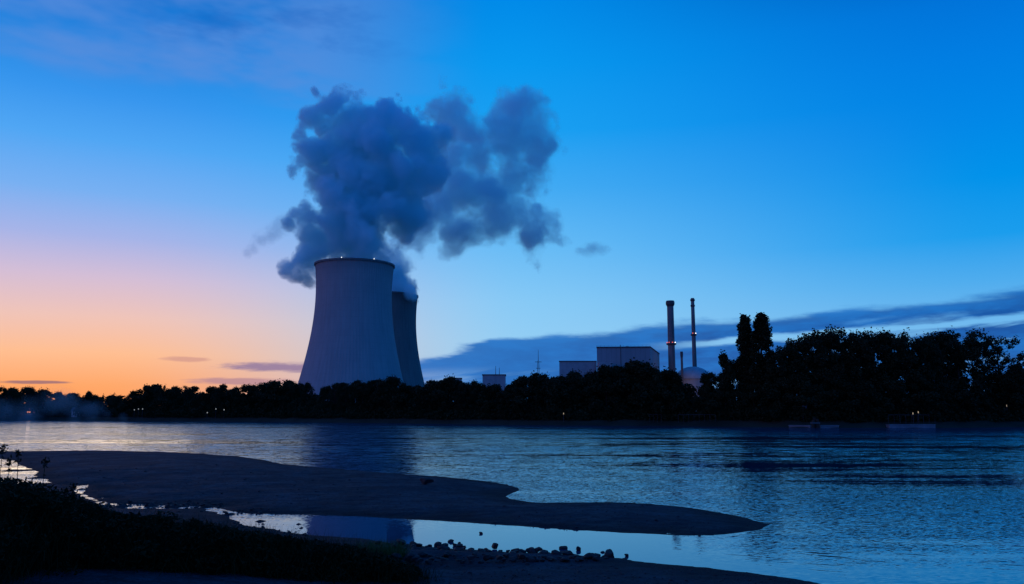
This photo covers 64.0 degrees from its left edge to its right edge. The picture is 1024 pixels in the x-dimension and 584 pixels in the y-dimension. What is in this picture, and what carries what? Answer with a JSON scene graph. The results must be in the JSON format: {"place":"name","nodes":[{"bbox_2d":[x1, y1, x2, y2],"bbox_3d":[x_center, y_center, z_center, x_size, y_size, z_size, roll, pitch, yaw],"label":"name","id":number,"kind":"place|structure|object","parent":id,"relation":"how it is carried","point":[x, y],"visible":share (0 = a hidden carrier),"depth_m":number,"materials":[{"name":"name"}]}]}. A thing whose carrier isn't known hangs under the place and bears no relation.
{"place":"outdoors","nodes":[
{"label":"outdoors","id":0,"kind":"place"},
{"bbox_2d":[0,450,819,583],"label":"ground","id":1,"kind":"structure","parent":0,"point":[385,488],"depth_m":33.57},
{"bbox_2d":[0,444,8,472],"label":"tall weed","id":2,"kind":"object","parent":1,"relation":"on","point":[2,450],"visible":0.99,"depth_m":16.70,"materials":[{"name":"green plant"}]},
{"bbox_2d":[2,457,14,575],"bbox_3d":[-10.145,4.465,16.318,0.217,2.316,0.184,0,-8,0],"label":"tall weed","id":3,"kind":"object","parent":1,"relation":"on","point":[9,463],"visible":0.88,"depth_m":16.44,"materials":[{"name":"green plant"}]},
{"bbox_2d":[10,449,21,570],"bbox_3d":[-10.180,4.443,16.721,0.206,2.428,0.194,0,-8,0],"label":"tall weed","id":4,"kind":"object","parent":1,"relation":"on","point":[17,452],"visible":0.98,"depth_m":16.85,"materials":[{"name":"green plant"}]},
{"bbox_2d":[33,457,49,568],"bbox_3d":[-9.779,4.585,17.035,0.229,2.287,0.191,0,-8,0],"label":"tall weed","id":5,"kind":"object","parent":1,"relation":"on","point":[45,462],"visible":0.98,"depth_m":17.12,"materials":[{"name":"green plant"}]},
{"bbox_2d":[64,483,77,565],"bbox_3d":[-9.423,4.982,17.471,0.186,1.785,0.196,-3,-9,18],"label":"tall weed","id":6,"kind":"object","parent":1,"relation":"on","point":[73,487],"visible":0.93,"depth_m":17.55,"materials":[{"name":"green plant"}]},
{"bbox_2d":[0,476,429,583],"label":"undergrowth","id":7,"kind":"object","parent":1,"relation":"on","point":[9,489],"visible":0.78,"depth_m":18.08,"materials":[{"name":"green plant"}]},
{"bbox_2d":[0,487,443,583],"bbox_3d":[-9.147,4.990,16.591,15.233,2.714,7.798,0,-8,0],"label":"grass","id":8,"kind":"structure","parent":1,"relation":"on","point":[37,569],"depth_m":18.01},
{"bbox_2d":[349,536,412,561],"bbox_3d":[-3.479,6.724,21.409,1.925,0.615,1.670,0,-8,0],"label":"grass tuft","id":9,"kind":"object","parent":1,"relation":"on","point":[393,549],"visible":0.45,"depth_m":21.45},
{"bbox_2d":[17,454,789,583],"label":"pebbles","id":10,"kind":"object","parent":1,"relation":"on","point":[187,504],"visible":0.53,"depth_m":32.45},
{"bbox_2d":[404,552,415,562],"bbox_3d":[-2.649,6.883,21.258,0.397,0.265,0.275,1,-15,45],"label":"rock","id":11,"kind":"object","parent":1,"relation":"on","point":[408,555],"visible":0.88,"depth_m":21.14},
{"bbox_2d":[420,477,433,484],"bbox_3d":[-4.554,10.029,43.498,0.477,0.370,0.784,7,-11,-39],"label":"boulder","id":12,"kind":"object","parent":1,"relation":"on","point":[425,480],"visible":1,"depth_m":43.31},
{"bbox_2d":[604,549,613,557],"bbox_3d":[2.704,7.290,22.720,0.312,0.239,0.419,8,1,4],"label":"rock","id":13,"kind":"object","parent":1,"relation":"on","point":[609,553],"visible":0.8,"depth_m":22.59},
{"bbox_2d":[482,368,505,389],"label":"flat roofed building","id":14,"kind":"structure","parent":0,"point":[497,379],"depth_m":557.36,"materials":[{"name":"concrete"}]},
{"bbox_2d":[0,420,1023,583],"bbox_3d":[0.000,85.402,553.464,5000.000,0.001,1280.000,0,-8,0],"label":"river water","id":15,"kind":"structure","parent":0,"point":[887,505],"depth_m":50.12,"materials":[{"name":"blue liquid"}]},
{"bbox_2d":[810,418,819,427],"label":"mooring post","id":16,"kind":"object","parent":15,"relation":"in","point":[815,422],"visible":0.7,"depth_m":211.65,"materials":[{"name":"green"}]},
{"bbox_2d":[0,413,1023,427],"bbox_3d":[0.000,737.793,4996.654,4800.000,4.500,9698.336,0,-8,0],"label":"bank ground","id":17,"kind":"structure","parent":0,"point":[786,423],"depth_m":256.74,"materials":[{"name":"soil"}]},
{"bbox_2d":[0,385,8,405],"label":"tree","id":18,"kind":"object","parent":17,"relation":"on","point":[3,389],"visible":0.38,"depth_m":423.27,"materials":[{"name":"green plant"}]},
{"bbox_2d":[0,389,23,416],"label":"tree","id":19,"kind":"object","parent":17,"relation":"on","point":[14,397],"visible":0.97,"depth_m":414.92,"materials":[{"name":"green plant"}]},
{"bbox_2d":[15,386,39,414],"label":"tree","id":20,"kind":"object","parent":17,"relation":"on","point":[29,392],"visible":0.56,"depth_m":430.58,"materials":[{"name":"green plant"}]},
{"bbox_2d":[25,387,56,416],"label":"tree","id":21,"kind":"object","parent":17,"relation":"on","point":[42,396],"visible":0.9,"depth_m":431.74,"materials":[{"name":"green plant"}]},
{"bbox_2d":[43,390,67,411],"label":"tree","id":22,"kind":"object","parent":17,"relation":"on","point":[58,396],"visible":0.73,"depth_m":434.38,"materials":[{"name":"green plant"}]},
{"bbox_2d":[59,395,78,414],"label":"tree","id":23,"kind":"object","parent":17,"relation":"on","point":[68,401],"visible":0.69,"depth_m":425.70,"materials":[{"name":"green plant"}]},
{"bbox_2d":[74,390,98,414],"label":"tree","id":24,"kind":"object","parent":17,"relation":"on","point":[87,398],"visible":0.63,"depth_m":418.46,"materials":[{"name":"green plant"}]},
{"bbox_2d":[110,395,122,410],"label":"tree","id":25,"kind":"object","parent":17,"relation":"on","point":[115,399],"visible":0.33,"depth_m":407.75,"materials":[{"name":"green plant"}]},
{"bbox_2d":[119,391,140,415],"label":"tree","id":26,"kind":"object","parent":17,"relation":"on","point":[123,404],"visible":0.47,"depth_m":395.37,"materials":[{"name":"green plant"}]},
{"bbox_2d":[128,384,158,412],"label":"tree","id":27,"kind":"object","parent":17,"relation":"on","point":[149,390],"visible":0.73,"depth_m":396.03,"materials":[{"name":"green plant"}]},
{"bbox_2d":[152,384,168,406],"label":"tree","id":28,"kind":"object","parent":17,"relation":"on","point":[161,391],"visible":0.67,"depth_m":387.76,"materials":[{"name":"green plant"}]},
{"bbox_2d":[153,386,183,414],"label":"tree","id":29,"kind":"object","parent":17,"relation":"on","point":[170,394],"visible":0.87,"depth_m":382.04,"materials":[{"name":"green plant"}]},
{"bbox_2d":[161,385,183,406],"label":"tree","id":30,"kind":"object","parent":17,"relation":"on","point":[175,389],"visible":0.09,"depth_m":398.33,"materials":[{"name":"green plant"}]},
{"bbox_2d":[173,385,194,407],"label":"tree","id":31,"kind":"object","parent":17,"relation":"on","point":[185,394],"visible":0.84,"depth_m":383.77,"materials":[{"name":"green plant"}]},
{"bbox_2d":[182,386,199,398],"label":"tree","id":32,"kind":"object","parent":17,"relation":"on","point":[196,388],"visible":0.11,"depth_m":399.98,"materials":[{"name":"green plant"}]},
{"bbox_2d":[190,391,201,408],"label":"tree","id":33,"kind":"object","parent":17,"relation":"on","point":[194,403],"visible":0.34,"depth_m":375.51,"materials":[{"name":"green plant"}]},
{"bbox_2d":[192,386,215,414],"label":"tree","id":34,"kind":"object","parent":17,"relation":"on","point":[204,396],"visible":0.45,"depth_m":371.08,"materials":[{"name":"green plant"}]},
{"bbox_2d":[206,383,231,415],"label":"tree","id":35,"kind":"object","parent":17,"relation":"on","point":[217,397],"visible":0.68,"depth_m":367.08,"materials":[{"name":"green plant"}]},
{"bbox_2d":[220,386,248,415],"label":"tree","id":36,"kind":"object","parent":17,"relation":"on","point":[231,396],"visible":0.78,"depth_m":362.27,"materials":[{"name":"green plant"}]},
{"bbox_2d":[235,384,256,415],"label":"tree","id":37,"kind":"object","parent":17,"relation":"on","point":[251,389],"visible":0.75,"depth_m":362.27,"materials":[{"name":"green plant"}]},
{"bbox_2d":[252,381,274,407],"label":"tree","id":38,"kind":"object","parent":17,"relation":"on","point":[262,387],"visible":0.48,"depth_m":359.32,"materials":[{"name":"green plant"}]},
{"bbox_2d":[252,378,297,413],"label":"tree","id":39,"kind":"object","parent":17,"relation":"on","point":[275,386],"visible":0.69,"depth_m":352.33,"materials":[{"name":"green plant"}]},
{"bbox_2d":[278,381,304,410],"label":"tree","id":40,"kind":"object","parent":17,"relation":"on","point":[289,385],"visible":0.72,"depth_m":350.47,"materials":[{"name":"green plant"}]},
{"bbox_2d":[295,382,314,398],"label":"tree","id":41,"kind":"object","parent":17,"relation":"on","point":[310,388],"visible":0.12,"depth_m":363.18,"materials":[{"name":"green plant"}]},
{"bbox_2d":[300,383,312,411],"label":"tree","id":42,"kind":"object","parent":17,"relation":"on","point":[304,393],"visible":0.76,"depth_m":345.08,"materials":[{"name":"green plant"}]},
{"bbox_2d":[316,386,326,415],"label":"tree","id":43,"kind":"object","parent":17,"relation":"on","point":[322,400],"visible":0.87,"depth_m":337.40,"materials":[{"name":"green plant"}]},
{"bbox_2d":[312,386,333,403],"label":"tree","id":44,"kind":"object","parent":17,"relation":"on","point":[327,391],"visible":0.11,"depth_m":360.53,"materials":[{"name":"green plant"}]},
{"bbox_2d":[323,384,341,407],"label":"tree","id":45,"kind":"object","parent":17,"relation":"on","point":[332,397],"visible":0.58,"depth_m":335.96,"materials":[{"name":"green plant"}]},
{"bbox_2d":[327,382,348,400],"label":"tree","id":46,"kind":"object","parent":17,"relation":"on","point":[346,383],"visible":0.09,"depth_m":355.21,"materials":[{"name":"green plant"}]},
{"bbox_2d":[334,383,354,411],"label":"tree","id":47,"kind":"object","parent":17,"relation":"on","point":[346,391],"visible":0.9,"depth_m":331.71,"materials":[{"name":"green plant"}]},
{"bbox_2d":[298,257,402,402],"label":"cooling tower","id":48,"kind":"structure","parent":17,"relation":"on","point":[352,338],"depth_m":771.70,"materials":[{"name":"concrete"}]},
{"bbox_2d":[346,382,375,412],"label":"tree","id":49,"kind":"object","parent":17,"relation":"on","point":[358,387],"visible":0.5,"depth_m":328.26,"materials":[{"name":"green plant"}]},
{"bbox_2d":[360,380,391,411],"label":"tree","id":50,"kind":"object","parent":17,"relation":"on","point":[369,387],"visible":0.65,"depth_m":323.56,"materials":[{"name":"green plant"}]},
{"bbox_2d":[372,374,401,413],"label":"tree","id":51,"kind":"object","parent":17,"relation":"on","point":[390,380],"visible":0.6,"depth_m":316.79,"materials":[{"name":"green plant"}]},
{"bbox_2d":[388,381,413,415],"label":"tree","id":52,"kind":"object","parent":17,"relation":"on","point":[403,389],"visible":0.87,"depth_m":310.56,"materials":[{"name":"green plant"}]},
{"bbox_2d":[392,291,424,386],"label":"cooling tower","id":53,"kind":"structure","parent":17,"relation":"on","point":[404,306],"depth_m":991.75,"materials":[{"name":"concrete"}]},
{"bbox_2d":[403,384,426,414],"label":"tree","id":54,"kind":"object","parent":17,"relation":"on","point":[410,399],"visible":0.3,"depth_m":307.76,"materials":[{"name":"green plant"}]},
{"bbox_2d":[409,380,447,415],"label":"tree","id":55,"kind":"object","parent":17,"relation":"on","point":[430,387],"visible":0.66,"depth_m":299.64,"materials":[{"name":"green plant"}]},
{"bbox_2d":[428,373,468,412],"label":"tree","id":56,"kind":"object","parent":17,"relation":"on","point":[451,384],"visible":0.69,"depth_m":296.02,"materials":[{"name":"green plant"}]},
{"bbox_2d":[452,382,476,413],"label":"tree","id":57,"kind":"object","parent":17,"relation":"on","point":[464,392],"visible":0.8,"depth_m":288.45,"materials":[{"name":"green plant"}]},
{"bbox_2d":[464,382,485,411],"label":"tree","id":58,"kind":"object","parent":17,"relation":"on","point":[478,388],"visible":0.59,"depth_m":285.92,"materials":[{"name":"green plant"}]},
{"bbox_2d":[474,382,506,411],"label":"tree","id":59,"kind":"object","parent":17,"relation":"on","point":[490,391],"visible":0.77,"depth_m":282.76,"materials":[{"name":"green plant"}]},
{"bbox_2d":[495,383,513,416],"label":"tree","id":60,"kind":"object","parent":17,"relation":"on","point":[506,391],"visible":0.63,"depth_m":275.07,"materials":[{"name":"green plant"}]},
{"bbox_2d":[0,390,1023,422],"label":"undergrowth","id":61,"kind":"object","parent":17,"relation":"on","point":[997,413],"visible":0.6,"depth_m":280.95,"materials":[{"name":"green plant"}]},
{"bbox_2d":[505,375,529,413],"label":"tree","id":62,"kind":"object","parent":17,"relation":"on","point":[522,382],"visible":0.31,"depth_m":276.91,"materials":[{"name":"green plant"}]},
{"bbox_2d":[507,374,552,412],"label":"tree","id":63,"kind":"object","parent":17,"relation":"on","point":[518,399],"visible":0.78,"depth_m":269.15,"materials":[{"name":"green plant"}]},
{"bbox_2d":[525,370,549,404],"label":"tree","id":64,"kind":"object","parent":17,"relation":"on","point":[543,376],"visible":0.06,"depth_m":286.62,"materials":[{"name":"green plant"}]},
{"bbox_2d":[527,379,555,416],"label":"tree","id":65,"kind":"object","parent":17,"relation":"on","point":[540,385],"visible":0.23,"depth_m":271.23,"materials":[{"name":"green plant"}]},
{"bbox_2d":[541,374,583,416],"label":"tree","id":66,"kind":"object","parent":17,"relation":"on","point":[552,388],"visible":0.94,"depth_m":263.10,"materials":[{"name":"green plant"}]},
{"bbox_2d":[559,368,594,412],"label":"tree","id":67,"kind":"object","parent":17,"relation":"on","point":[571,378],"visible":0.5,"depth_m":264.58,"materials":[{"name":"green plant"}]},
{"bbox_2d":[580,369,596,390],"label":"tree","id":68,"kind":"object","parent":17,"relation":"on","point":[589,373],"visible":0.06,"depth_m":273.81,"materials":[{"name":"green plant"}]},
{"bbox_2d":[576,374,607,413],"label":"tree","id":69,"kind":"object","parent":17,"relation":"on","point":[583,381],"visible":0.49,"depth_m":262.96,"materials":[{"name":"green plant"}]},
{"bbox_2d":[580,364,626,417],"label":"tree","id":70,"kind":"object","parent":17,"relation":"on","point":[604,373],"visible":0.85,"depth_m":259.17,"materials":[{"name":"green plant"}]},
{"bbox_2d":[559,345,659,376],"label":"reactor hall","id":71,"kind":"structure","parent":17,"relation":"on","point":[619,355],"depth_m":638.80,"materials":[{"name":"painted metal cladding"},{"name":"dark steel"}]},
{"bbox_2d":[606,364,639,415],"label":"tree","id":72,"kind":"object","parent":17,"relation":"on","point":[617,372],"visible":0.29,"depth_m":260.77,"materials":[{"name":"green plant"}]},
{"bbox_2d":[605,357,658,415],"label":"tree","id":73,"kind":"object","parent":17,"relation":"on","point":[637,368],"visible":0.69,"depth_m":255.65,"materials":[{"name":"green plant"}]},
{"bbox_2d":[628,363,671,412],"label":"tree","id":74,"kind":"object","parent":17,"relation":"on","point":[644,388],"visible":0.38,"depth_m":253.75,"materials":[{"name":"green plant"}]},
{"bbox_2d":[641,366,696,415],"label":"tree","id":75,"kind":"object","parent":17,"relation":"on","point":[677,400],"visible":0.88,"depth_m":251.62,"materials":[{"name":"green plant"}]},
{"bbox_2d":[666,300,675,370],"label":"exhaust chimney","id":76,"kind":"object","parent":17,"relation":"on","point":[671,343],"visible":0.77,"depth_m":699.85,"materials":[{"name":"concrete"}]},
{"bbox_2d":[667,378,685,411],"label":"tree","id":77,"kind":"object","parent":17,"relation":"on","point":[675,388],"visible":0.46,"depth_m":252.14,"materials":[{"name":"green plant"}]},
{"bbox_2d":[680,351,683,386],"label":"vent stack","id":78,"kind":"object","parent":17,"relation":"on","point":[681,354],"visible":0.62,"depth_m":687.42,"materials":[{"name":"metal"}]},
{"bbox_2d":[678,367,707,396],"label":"reactor dome","id":79,"kind":"structure","parent":17,"relation":"on","point":[691,375],"depth_m":688.18,"materials":[{"name":"concrete"}]},
{"bbox_2d":[690,298,696,366],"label":"exhaust chimney","id":80,"kind":"object","parent":17,"relation":"on","point":[693,335],"visible":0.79,"depth_m":720.40,"materials":[{"name":"concrete"}]},
{"bbox_2d":[678,414,715,422],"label":"bank railing","id":81,"kind":"object","parent":17,"relation":"on","point":[694,414],"visible":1,"depth_m":242.31,"materials":[{"name":"metal"}]},
{"bbox_2d":[692,386,718,418],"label":"tree","id":82,"kind":"object","parent":17,"relation":"on","point":[704,391],"visible":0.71,"depth_m":244.00,"materials":[{"name":"green plant"}]},
{"bbox_2d":[697,371,714,406],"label":"tree","id":83,"kind":"object","parent":17,"relation":"on","point":[704,376],"visible":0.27,"depth_m":248.79,"materials":[{"name":"green plant"}]},
{"bbox_2d":[696,372,720,394],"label":"tree","id":84,"kind":"object","parent":17,"relation":"on","point":[714,380],"visible":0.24,"depth_m":248.60,"materials":[{"name":"green plant"}]},
{"bbox_2d":[700,381,743,417],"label":"tree","id":85,"kind":"object","parent":17,"relation":"on","point":[726,395],"visible":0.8,"depth_m":239.74,"materials":[{"name":"green plant"}]},
{"bbox_2d":[712,349,736,408],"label":"tree","id":86,"kind":"object","parent":17,"relation":"on","point":[728,374],"visible":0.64,"depth_m":244.57,"materials":[{"name":"green plant"}]},
{"bbox_2d":[717,359,739,388],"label":"tree","id":87,"kind":"object","parent":17,"relation":"on","point":[736,381],"visible":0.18,"depth_m":250.10,"materials":[{"name":"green plant"}]},
{"bbox_2d":[733,313,754,405],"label":"poplar tree","id":88,"kind":"object","parent":17,"relation":"on","point":[743,345],"visible":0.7,"depth_m":244.73,"materials":[{"name":"green plant"}]},
{"bbox_2d":[731,382,768,416],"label":"tree","id":89,"kind":"object","parent":17,"relation":"on","point":[752,397],"visible":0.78,"depth_m":233.28,"materials":[{"name":"green plant"}]},
{"bbox_2d":[749,312,776,405],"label":"poplar tree","id":90,"kind":"object","parent":17,"relation":"on","point":[761,338],"visible":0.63,"depth_m":238.91,"materials":[{"name":"green plant"}]},
{"bbox_2d":[760,353,794,401],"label":"tree","id":91,"kind":"object","parent":17,"relation":"on","point":[772,380],"visible":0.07,"depth_m":234.70,"materials":[{"name":"green plant"}]},
{"bbox_2d":[761,341,811,408],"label":"tree","id":92,"kind":"object","parent":17,"relation":"on","point":[774,373],"visible":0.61,"depth_m":229.44,"materials":[{"name":"green plant"}]},
{"bbox_2d":[773,333,828,404],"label":"tree","id":93,"kind":"object","parent":17,"relation":"on","point":[795,345],"visible":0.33,"depth_m":229.88,"materials":[{"name":"green plant"}]},
{"bbox_2d":[795,328,839,395],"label":"tree","id":94,"kind":"object","parent":17,"relation":"on","point":[807,338],"visible":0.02,"depth_m":238.24,"materials":[{"name":"green plant"}]},
{"bbox_2d":[820,425,838,427],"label":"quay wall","id":95,"kind":"structure","parent":17,"relation":"on","point":[827,426],"depth_m":212.22,"materials":[{"name":"concrete"}]},
{"bbox_2d":[796,324,864,404],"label":"tree","id":96,"kind":"object","parent":17,"relation":"on","point":[818,342],"visible":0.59,"depth_m":227.41,"materials":[{"name":"green plant"}]},
{"bbox_2d":[813,326,878,383],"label":"tree","id":97,"kind":"object","parent":17,"relation":"on","point":[843,333],"visible":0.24,"depth_m":230.26,"materials":[{"name":"green plant"}]},
{"bbox_2d":[836,329,889,404],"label":"tree","id":98,"kind":"object","parent":17,"relation":"on","point":[862,345],"visible":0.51,"depth_m":226.24,"materials":[{"name":"green plant"}]},
{"bbox_2d":[855,326,909,392],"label":"tree","id":99,"kind":"object","parent":17,"relation":"on","point":[879,340],"visible":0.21,"depth_m":231.63,"materials":[{"name":"green plant"}]},
{"bbox_2d":[876,327,929,404],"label":"tree","id":100,"kind":"object","parent":17,"relation":"on","point":[899,345],"visible":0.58,"depth_m":226.19,"materials":[{"name":"green plant"}]},
{"bbox_2d":[886,424,935,427],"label":"quay wall","id":101,"kind":"structure","parent":17,"relation":"on","point":[910,425],"depth_m":212.25,"materials":[{"name":"concrete"}]},
{"bbox_2d":[891,334,943,393],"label":"tree","id":102,"kind":"object","parent":17,"relation":"on","point":[909,343],"visible":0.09,"depth_m":235.91,"materials":[{"name":"green plant"}]},
{"bbox_2d":[906,334,945,409],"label":"tree","id":103,"kind":"object","parent":17,"relation":"on","point":[926,352],"visible":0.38,"depth_m":229.44,"materials":[{"name":"green plant"}]},
{"bbox_2d":[920,329,967,391],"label":"tree","id":104,"kind":"object","parent":17,"relation":"on","point":[940,341],"visible":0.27,"depth_m":238.77,"materials":[{"name":"green plant"}]},
{"bbox_2d":[935,379,981,418],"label":"tree","id":105,"kind":"object","parent":17,"relation":"on","point":[948,393],"visible":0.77,"depth_m":223.79,"materials":[{"name":"green plant"}]},
{"bbox_2d":[933,332,992,411],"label":"tree","id":106,"kind":"object","parent":17,"relation":"on","point":[971,349],"visible":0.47,"depth_m":234.01,"materials":[{"name":"green plant"}]},
{"bbox_2d":[947,328,1003,391],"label":"tree","id":107,"kind":"object","parent":17,"relation":"on","point":[988,341],"visible":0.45,"depth_m":240.55,"materials":[{"name":"green plant"}]},
{"bbox_2d":[969,335,1023,388],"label":"tree","id":108,"kind":"object","parent":17,"relation":"on","point":[1008,359],"visible":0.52,"depth_m":241.08,"materials":[{"name":"green plant"}]},
{"bbox_2d":[0,0,1023,412],"label":"sky","id":109,"kind":"structure","parent":0,"point":[543,176],"materials":[{"name":"blue"}]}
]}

